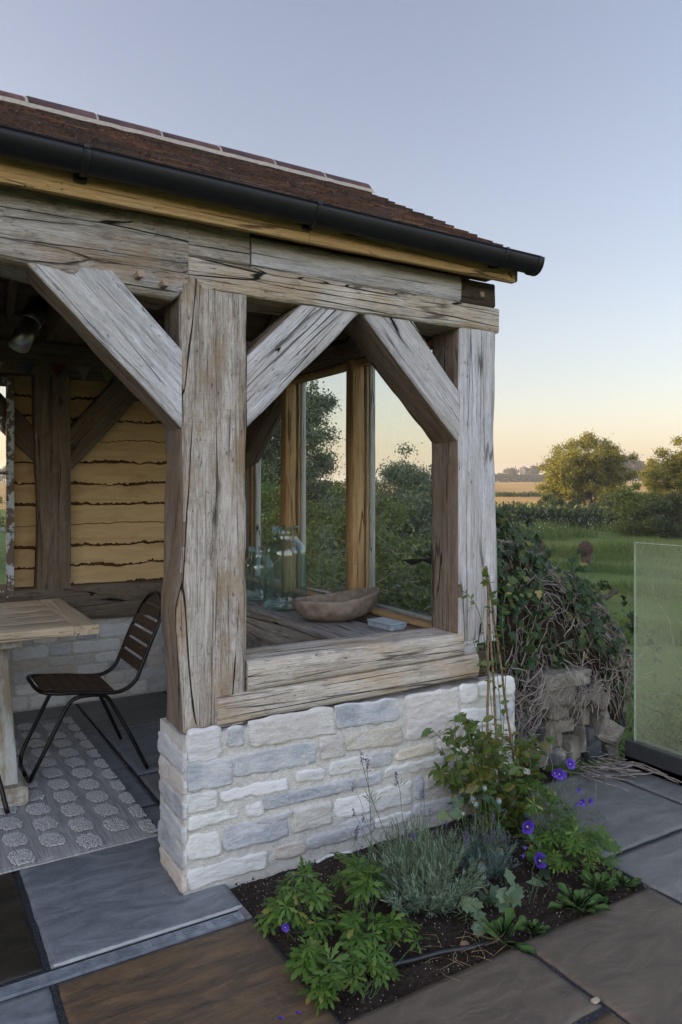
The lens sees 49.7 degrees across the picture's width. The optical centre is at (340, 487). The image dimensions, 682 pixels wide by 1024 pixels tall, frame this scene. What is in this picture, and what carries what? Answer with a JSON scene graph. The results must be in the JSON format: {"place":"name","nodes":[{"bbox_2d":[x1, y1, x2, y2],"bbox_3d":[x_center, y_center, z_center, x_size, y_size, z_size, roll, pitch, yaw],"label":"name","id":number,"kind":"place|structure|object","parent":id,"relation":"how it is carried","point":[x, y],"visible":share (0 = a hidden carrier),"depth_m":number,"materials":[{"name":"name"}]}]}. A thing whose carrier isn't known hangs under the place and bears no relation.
{"place":"outdoors","nodes":[
{"label":"outdoors","id":0,"kind":"place"},
{"bbox_2d":[0,481,675,509],"bbox_3d":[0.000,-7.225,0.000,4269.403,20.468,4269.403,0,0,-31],"label":"field","id":1,"kind":"structure","parent":0,"point":[517,487],"depth_m":181.65,"materials":[{"name":"beige plant"}]},
{"bbox_2d":[0,465,5,481],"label":"wood","id":2,"kind":"object","parent":1,"relation":"on","point":[2,477],"visible":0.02,"depth_m":298.25,"materials":[{"name":"grey plant"}]},
{"bbox_2d":[503,467,519,474],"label":"tree","id":3,"kind":"object","parent":1,"relation":"on","point":[512,470],"visible":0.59,"depth_m":418.75,"materials":[{"name":"grey plant"}]},
{"bbox_2d":[519,466,526,481],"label":"water tower","id":4,"kind":"structure","parent":1,"relation":"on","point":[523,469],"depth_m":418.49,"materials":[{"name":"stone"}]},
{"bbox_2d":[495,473,562,481],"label":"hedge","id":5,"kind":"object","parent":1,"relation":"on","point":[500,477],"visible":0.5,"depth_m":397.68,"materials":[{"name":"green plant"}]},
{"bbox_2d":[525,465,540,474],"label":"tree","id":6,"kind":"object","parent":1,"relation":"on","point":[533,470],"visible":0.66,"depth_m":418.42,"materials":[{"name":"grey plant"}]},
{"bbox_2d":[495,491,647,496],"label":"hedge","id":7,"kind":"object","parent":1,"relation":"on","point":[522,494],"visible":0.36,"depth_m":116.08,"materials":[{"name":"green plant"}]},
{"bbox_2d":[605,456,681,480],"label":"wood","id":8,"kind":"object","parent":1,"relation":"on","point":[636,465],"visible":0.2,"depth_m":327.71,"materials":[{"name":"green plant"}]},
{"bbox_2d":[0,691,681,1023],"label":"paving","id":9,"kind":"structure","parent":0,"point":[622,958],"depth_m":2.33,"materials":[{"name":"grey stone"}]},
{"bbox_2d":[0,716,157,874],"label":"rug","id":10,"kind":"object","parent":9,"relation":"on","point":[81,800],"visible":0.88,"depth_m":3.30,"materials":[{"name":"fabric"}]},
{"bbox_2d":[0,775,9,814],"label":"slatted chair","id":11,"kind":"object","parent":10,"relation":"on","point":[4,801],"visible":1,"depth_m":3.25,"materials":[{"name":"brown metal"}]},
{"bbox_2d":[0,598,98,808],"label":"dining table","id":12,"kind":"object","parent":10,"relation":"on","point":[20,621],"visible":0.99,"depth_m":3.66,"materials":[{"name":"brown wood"}]},
{"bbox_2d":[18,590,160,782],"bbox_3d":[-1.306,1.003,3.883,0.697,0.879,0.540,0,0,-31],"label":"slatted chair","id":13,"kind":"object","parent":10,"relation":"on","point":[80,686],"visible":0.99,"depth_m":3.85,"materials":[{"name":"brown metal"}]},
{"bbox_2d":[0,911,244,1001],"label":"drain grate","id":14,"kind":"object","parent":9,"relation":"in","point":[79,968],"visible":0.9,"depth_m":2.28,"materials":[{"name":"silver metal"}]},
{"bbox_2d":[53,905,241,966],"bbox_3d":[-0.609,1.452,2.401,0.618,0.008,0.014,0,0,-31],"label":"paving chipped edge","id":15,"kind":"object","parent":9,"relation":"on","point":[105,949],"visible":1,"depth_m":2.38,"materials":[{"name":"stone"}]},
{"bbox_2d":[0,90,544,894],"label":"garden room","id":16,"kind":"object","parent":9,"relation":"on","point":[214,308],"visible":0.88,"depth_m":3.01,"materials":[{"name":"wood"}]},
{"bbox_2d":[0,376,13,597],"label":"window","id":17,"kind":"structure","parent":16,"relation":"in","point":[6,590],"depth_m":4.70,"materials":[{"name":"paint"}]},
{"bbox_2d":[8,293,51,352],"bbox_3d":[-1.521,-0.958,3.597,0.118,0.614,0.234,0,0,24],"label":"spotlight","id":18,"kind":"object","parent":16,"relation":"hanging from","point":[37,309],"visible":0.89,"depth_m":3.55,"materials":[{"name":"metal"}]},
{"bbox_2d":[0,360,113,382],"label":"bunting","id":19,"kind":"object","parent":16,"relation":"hanging from","point":[58,368],"visible":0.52,"depth_m":4.82,"materials":[{"name":"brown fabric"}]},
{"bbox_2d":[245,459,280,589],"bbox_3d":[-0.536,-0.026,5.343,0.146,1.448,0.778,0,0,-31],"label":"window","id":20,"kind":"structure","parent":16,"relation":"in","point":[255,576],"depth_m":5.59,"materials":[{"name":"brown wood"}]},
{"bbox_2d":[280,363,345,596],"bbox_3d":[-0.129,-0.026,4.647,0.155,1.448,0.839,0,0,-31],"label":"window","id":21,"kind":"structure","parent":16,"relation":"in","point":[293,398],"depth_m":4.92,"materials":[{"name":"brown wood"}]},
{"bbox_2d":[346,339,431,627],"bbox_3d":[0.307,-0.026,3.928,0.153,1.449,0.845,0,0,-31],"label":"window","id":22,"kind":"structure","parent":16,"relation":"in","point":[360,373],"depth_m":4.21,"materials":[{"name":"brown wood"}]},
{"bbox_2d":[246,589,392,644],"bbox_3d":[-0.376,1.079,4.404,0.333,0.742,2.140,0,0,-31],"label":"workbench","id":23,"kind":"object","parent":9,"relation":"on","point":[278,627],"visible":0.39,"depth_m":4.01,"materials":[{"name":"brown wood"}]},
{"bbox_2d":[246,546,274,601],"bbox_3d":[-0.521,0.542,4.685,0.196,0.335,0.196,0,0,-31],"label":"glass jar","id":24,"kind":"object","parent":23,"relation":"on","point":[260,595],"visible":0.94,"depth_m":4.67,"materials":[{"name":"clear glass"}]},
{"bbox_2d":[263,525,306,610],"bbox_3d":[-0.330,0.467,4.341,0.256,0.485,0.256,0,0,-31],"label":"glass jar","id":25,"kind":"object","parent":23,"relation":"on","point":[281,609],"visible":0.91,"depth_m":4.31,"materials":[{"name":"clear glass"}]},
{"bbox_2d":[292,587,378,621],"bbox_3d":[-0.024,0.630,3.962,0.455,0.168,0.316,0,0,5],"label":"wooden bowl","id":26,"kind":"object","parent":23,"relation":"on","point":[342,606],"visible":1,"depth_m":3.86,"materials":[{"name":"brown wood"}]},
{"bbox_2d":[367,617,406,631],"bbox_3d":[0.233,0.692,3.745,0.109,0.036,0.194,0,0,-35],"label":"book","id":27,"kind":"object","parent":23,"relation":"on","point":[386,624],"visible":1,"depth_m":3.70,"materials":[{"name":"white paper"}]},
{"bbox_2d":[0,691,681,1023],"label":"paving joint","id":28,"kind":"object","parent":9,"relation":"in","point":[62,1017],"visible":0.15,"depth_m":2.35,"materials":[{"name":"grey concrete"}]},
{"bbox_2d":[591,997,599,1003],"bbox_3d":[0.718,1.446,2.080,0.029,0.008,0.019,0,0,-31],"label":"stone chip","id":29,"kind":"object","parent":9,"relation":"on","point":[595,1000],"visible":1,"depth_m":2.08,"materials":[{"name":"beige stone"}]},
{"bbox_2d":[625,542,681,785],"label":"glass balustrade","id":30,"kind":"object","parent":9,"relation":"on","point":[667,761],"visible":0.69,"depth_m":3.76,"materials":[{"name":"clear glass"}]},
{"bbox_2d":[0,505,681,776],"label":"meadow","id":31,"kind":"structure","parent":0,"point":[649,608],"depth_m":16.93,"materials":[{"name":"green plant"}]},
{"bbox_2d":[0,496,5,533],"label":"garden tree","id":32,"kind":"object","parent":31,"relation":"on","point":[2,524],"visible":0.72,"depth_m":26.06,"materials":[{"name":"green plant"}]},
{"bbox_2d":[261,380,345,557],"bbox_3d":[-2.122,0.014,19.125,6.081,5.991,3.704,0,0,-1],"label":"ash tree","id":33,"kind":"object","parent":31,"relation":"on","point":[317,405],"visible":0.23,"depth_m":18.68,"materials":[{"name":"green plant"}]},
{"bbox_2d":[268,548,343,592],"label":"elder shrub","id":34,"kind":"object","parent":31,"relation":"on","point":[312,575],"depth_m":6.12,"materials":[{"name":"green plant"}]},
{"bbox_2d":[261,478,430,591],"bbox_3d":[-0.488,1.235,13.027,4.670,2.815,2.603,0,0,2],"label":"hedge shrub","id":35,"kind":"object","parent":31,"relation":"on","point":[316,519],"visible":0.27,"depth_m":12.82,"materials":[{"name":"green plant"}]},
{"bbox_2d":[307,462,424,544],"bbox_3d":[0.550,0.997,24.836,5.039,3.785,3.327,0,0,-4],"label":"thorn tree","id":36,"kind":"object","parent":31,"relation":"on","point":[375,485],"visible":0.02,"depth_m":25.27,"materials":[{"name":"green plant"}]},
{"bbox_2d":[329,441,431,575],"bbox_3d":[1.420,0.947,16.979,3.517,4.126,2.701,0,0,22],"label":"hazel tree","id":37,"kind":"object","parent":31,"relation":"on","point":[413,483],"visible":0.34,"depth_m":16.58,"materials":[{"name":"green plant"}]},
{"bbox_2d":[336,524,430,605],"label":"elder shrub","id":38,"kind":"object","parent":31,"relation":"on","point":[400,562],"visible":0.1,"depth_m":8.72,"materials":[{"name":"green plant"}]},
{"bbox_2d":[329,510,483,642],"bbox_3d":[0.574,0.971,5.677,1.096,1.638,1.458,0,0,-31],"label":"elder shrub","id":39,"kind":"object","parent":31,"relation":"on","point":[411,602],"visible":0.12,"depth_m":5.90,"materials":[{"name":"green plant"}]},
{"bbox_2d":[496,500,529,535],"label":"bush","id":40,"kind":"object","parent":31,"relation":"on","point":[508,516],"visible":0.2,"depth_m":39.73,"materials":[{"name":"green plant"}]},
{"bbox_2d":[535,492,585,506],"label":"bush","id":41,"kind":"object","parent":31,"relation":"on","point":[546,498],"visible":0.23,"depth_m":56.45,"materials":[{"name":"green plant"}]},
{"bbox_2d":[512,516,613,531],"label":"wild flowers","id":42,"kind":"object","parent":31,"relation":"on","point":[559,520],"visible":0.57,"depth_m":43.37,"materials":[{"name":"plant"}]},
{"bbox_2d":[578,540,593,571],"bbox_3d":[7.974,2.233,23.998,0.555,1.148,0.514,0,0,-31],"label":"tree stump","id":43,"kind":"object","parent":31,"relation":"on","point":[585,547],"visible":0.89,"depth_m":23.88,"materials":[{"name":"brown wood"}]},
{"bbox_2d":[495,501,677,527],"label":"undergrowth","id":44,"kind":"object","parent":31,"relation":"on","point":[584,513],"visible":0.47,"depth_m":50.77,"materials":[{"name":"green plant"}]},
{"bbox_2d":[532,428,643,504],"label":"willow tree","id":45,"kind":"object","parent":31,"relation":"on","point":[584,474],"visible":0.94,"depth_m":61.15,"materials":[{"name":"green plant"}]},
{"bbox_2d":[590,492,628,506],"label":"bush","id":46,"kind":"object","parent":31,"relation":"on","point":[604,501],"visible":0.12,"depth_m":55.94,"materials":[{"name":"green plant"}]},
{"bbox_2d":[598,480,681,535],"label":"bush","id":47,"kind":"object","parent":31,"relation":"on","point":[632,505],"visible":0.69,"depth_m":41.61,"materials":[{"name":"green plant"}]},
{"bbox_2d":[607,590,681,762],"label":"elder shrub","id":48,"kind":"object","parent":31,"relation":"on","point":[671,721],"visible":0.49,"depth_m":4.35,"materials":[{"name":"green plant"}]},
{"bbox_2d":[635,490,681,537],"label":"bush","id":49,"kind":"object","parent":31,"relation":"on","point":[662,518],"visible":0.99,"depth_m":39.87,"materials":[{"name":"green plant"}]},
{"bbox_2d":[638,456,678,502],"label":"tall tree","id":50,"kind":"object","parent":31,"relation":"on","point":[650,463],"visible":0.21,"depth_m":51.81,"materials":[{"name":"green plant"}]},
{"bbox_2d":[640,434,681,513],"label":"tall tree","id":51,"kind":"object","parent":31,"relation":"on","point":[671,466],"visible":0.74,"depth_m":43.93,"materials":[{"name":"green plant"}]},
{"bbox_2d":[0,0,681,481],"label":"sky","id":52,"kind":"structure","parent":0,"point":[551,130],"materials":[{"name":"blue"}]},
{"bbox_2d":[230,762,645,1023],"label":"soil","id":53,"kind":"structure","parent":0,"point":[452,925],"depth_m":2.53,"materials":[{"name":"brown soil"}]},
{"bbox_2d":[238,907,251,919],"bbox_3d":[-0.328,1.464,2.519,0.024,0.031,0.071,0,0,-31],"label":"paving edging","id":54,"kind":"object","parent":53,"relation":"on","point":[245,913],"visible":0.64,"depth_m":2.51,"materials":[{"name":"grey stone"}]},
{"bbox_2d":[253,856,343,942],"bbox_3d":[-0.128,1.352,2.405,0.279,0.238,0.310,0,0,28],"label":"geranium","id":55,"kind":"object","parent":53,"relation":"on","point":[279,911],"visible":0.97,"depth_m":2.36,"materials":[{"name":"green plant"}]},
{"bbox_2d":[283,936,349,1017],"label":"geranium","id":56,"kind":"object","parent":53,"relation":"on","point":[307,966],"visible":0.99,"depth_m":2.13,"materials":[{"name":"green plant"}]},
{"bbox_2d":[327,850,402,962],"bbox_3d":[0.082,1.354,2.407,0.219,0.235,0.460,0,0,-7],"label":"geranium","id":57,"kind":"object","parent":53,"relation":"on","point":[359,889],"visible":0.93,"depth_m":2.42,"materials":[{"name":"green plant"}]},
{"bbox_2d":[339,908,433,1002],"bbox_3d":[0.125,1.412,2.213,0.191,0.119,0.377,0,0,38],"label":"geranium","id":58,"kind":"object","parent":53,"relation":"on","point":[380,954],"visible":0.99,"depth_m":2.18,"materials":[{"name":"green plant"}]},
{"bbox_2d":[289,923,515,970],"bbox_3d":[0.233,1.454,2.329,0.777,0.047,0.163,0,0,-11],"label":"irrigation hose","id":59,"kind":"object","parent":53,"relation":"on","point":[431,954],"visible":0.48,"depth_m":2.28,"materials":[{"name":"rubber"}]},
{"bbox_2d":[346,751,490,918],"bbox_3d":[0.258,1.229,2.620,0.472,0.465,0.573,0,0,-31],"label":"lavender","id":60,"kind":"object","parent":53,"relation":"on","point":[411,880],"visible":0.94,"depth_m":2.54,"materials":[{"name":"green plant"}]},
{"bbox_2d":[410,930,506,980],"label":"dry stalks","id":61,"kind":"object","parent":53,"relation":"on","point":[465,950],"visible":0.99,"depth_m":2.29,"materials":[{"name":"brown plant"}]},
{"bbox_2d":[460,940,469,945],"bbox_3d":[0.391,1.450,2.339,0.031,0.021,0.025,0,0,-31],"label":"pebble","id":62,"kind":"object","parent":53,"relation":"on","point":[463,943],"visible":0.59,"depth_m":2.33,"materials":[{"name":"brown stone"}]},
{"bbox_2d":[454,880,499,938],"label":"leafy plant","id":63,"kind":"object","parent":53,"relation":"on","point":[485,896],"visible":0.91,"depth_m":2.48,"materials":[{"name":"green plant"}]},
{"bbox_2d":[444,791,524,884],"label":"lavender","id":64,"kind":"object","parent":53,"relation":"on","point":[488,859],"visible":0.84,"depth_m":2.77,"materials":[{"name":"green plant"}]},
{"bbox_2d":[421,568,555,840],"bbox_3d":[0.639,0.932,3.163,0.752,1.172,0.324,0,0,-31],"label":"climbing jasmine","id":65,"kind":"object","parent":53,"relation":"on","point":[485,772],"visible":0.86,"depth_m":3.12,"materials":[{"name":"green plant"}]},
{"bbox_2d":[486,596,488,753],"bbox_3d":[0.648,0.907,3.251,0.015,0.949,0.045,0,0,16],"label":"bamboo cane","id":66,"kind":"object","parent":65,"relation":"attached to","point":[487,696],"visible":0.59,"depth_m":3.25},
{"bbox_2d":[488,574,516,778],"bbox_3d":[0.724,0.871,3.299,0.168,0.976,0.012,0,0,-23],"label":"bamboo cane","id":67,"kind":"object","parent":66,"relation":"attached to","point":[503,686],"visible":0.81,"depth_m":3.29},
{"bbox_2d":[485,566,500,786],"bbox_3d":[0.678,0.917,3.271,0.083,1.146,0.013,0,0,-14],"label":"bamboo cane","id":68,"kind":"object","parent":53,"relation":"on","point":[493,679],"visible":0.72,"depth_m":3.27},
{"bbox_2d":[436,784,555,912],"bbox_3d":[0.610,1.336,2.876,0.441,0.325,0.722,0,0,33],"label":"poppy","id":69,"kind":"object","parent":53,"relation":"on","point":[513,895],"visible":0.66,"depth_m":2.88,"materials":[{"name":"green plant"}]},
{"bbox_2d":[480,907,535,955],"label":"dandelion","id":70,"kind":"object","parent":53,"relation":"on","point":[501,925],"visible":0.94,"depth_m":2.37,"materials":[{"name":"green plant"}]},
{"bbox_2d":[518,915,550,938],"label":"dandelion","id":71,"kind":"object","parent":53,"relation":"on","point":[533,925],"visible":0.94,"depth_m":2.43,"materials":[{"name":"green plant"}]},
{"bbox_2d":[526,833,565,903],"bbox_3d":[0.766,1.446,2.751,0.165,0.211,0.432,0,0,20],"label":"mallow","id":72,"kind":"object","parent":53,"relation":"on","point":[536,880],"visible":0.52,"depth_m":2.75,"materials":[{"name":"green plant"}]},
{"bbox_2d":[516,758,621,879],"bbox_3d":[0.908,1.333,2.970,0.416,0.350,0.667,0,0,16],"label":"geranium","id":73,"kind":"object","parent":53,"relation":"on","point":[574,846],"visible":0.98,"depth_m":2.86,"materials":[{"name":"green plant"}]},
{"bbox_2d":[515,665,626,767],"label":"rubble wall","id":74,"kind":"structure","parent":53,"relation":"on","point":[589,737],"depth_m":3.84,"materials":[{"name":"stone"}]},
{"bbox_2d":[401,507,681,796],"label":"ivy","id":75,"kind":"object","parent":74,"relation":"on","point":[547,622],"visible":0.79,"depth_m":3.83,"materials":[{"name":"plant"}]},
{"bbox_2d":[547,882,610,913],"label":"dandelion","id":76,"kind":"object","parent":53,"relation":"on","point":[580,898],"visible":1,"depth_m":2.55,"materials":[{"name":"green plant"}]},
{"bbox_2d":[577,870,619,903],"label":"dandelion","id":77,"kind":"object","parent":53,"relation":"on","point":[601,881],"visible":0.98,"depth_m":2.67,"materials":[{"name":"green plant"}]},
{"bbox_2d":[608,870,641,890],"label":"dandelion","id":78,"kind":"object","parent":53,"relation":"on","point":[625,880],"visible":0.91,"depth_m":2.71,"materials":[{"name":"green plant"}]},
{"bbox_2d":[339,543,681,646],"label":"grass","id":79,"kind":"structure","parent":0,"point":[664,633],"depth_m":21.70,"materials":[{"name":"green plant"}]},
{"bbox_2d":[341,517,681,556],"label":"grass","id":80,"kind":"structure","parent":0,"point":[549,533],"depth_m":38.44,"materials":[{"name":"green plant"}]},
{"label":"earth bank","id":81,"kind":"structure","parent":0,"visible":0},
{"bbox_2d":[261,471,273,574],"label":"vine shoot","id":82,"kind":"object","parent":81,"relation":"on","point":[269,485],"visible":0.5,"depth_m":6.18,"materials":[{"name":"green plant"}]},
{"bbox_2d":[261,511,345,591],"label":"elder shrub","id":83,"kind":"object","parent":81,"relation":"on","point":[312,561],"visible":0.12,"depth_m":6.74,"materials":[{"name":"green plant"}]},
{"bbox_2d":[270,570,483,648],"bbox_3d":[0.396,1.020,5.793,2.186,0.547,3.268,0,0,-31],"label":"brushwood","id":84,"kind":"object","parent":81,"relation":"on","point":[481,647],"visible":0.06,"depth_m":6.15,"materials":[{"name":"plant"}]},
{"bbox_2d":[341,528,430,611],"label":"elder shrub","id":85,"kind":"object","parent":81,"relation":"on","point":[419,575],"visible":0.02,"depth_m":7.06,"materials":[{"name":"green plant"}]}
]}

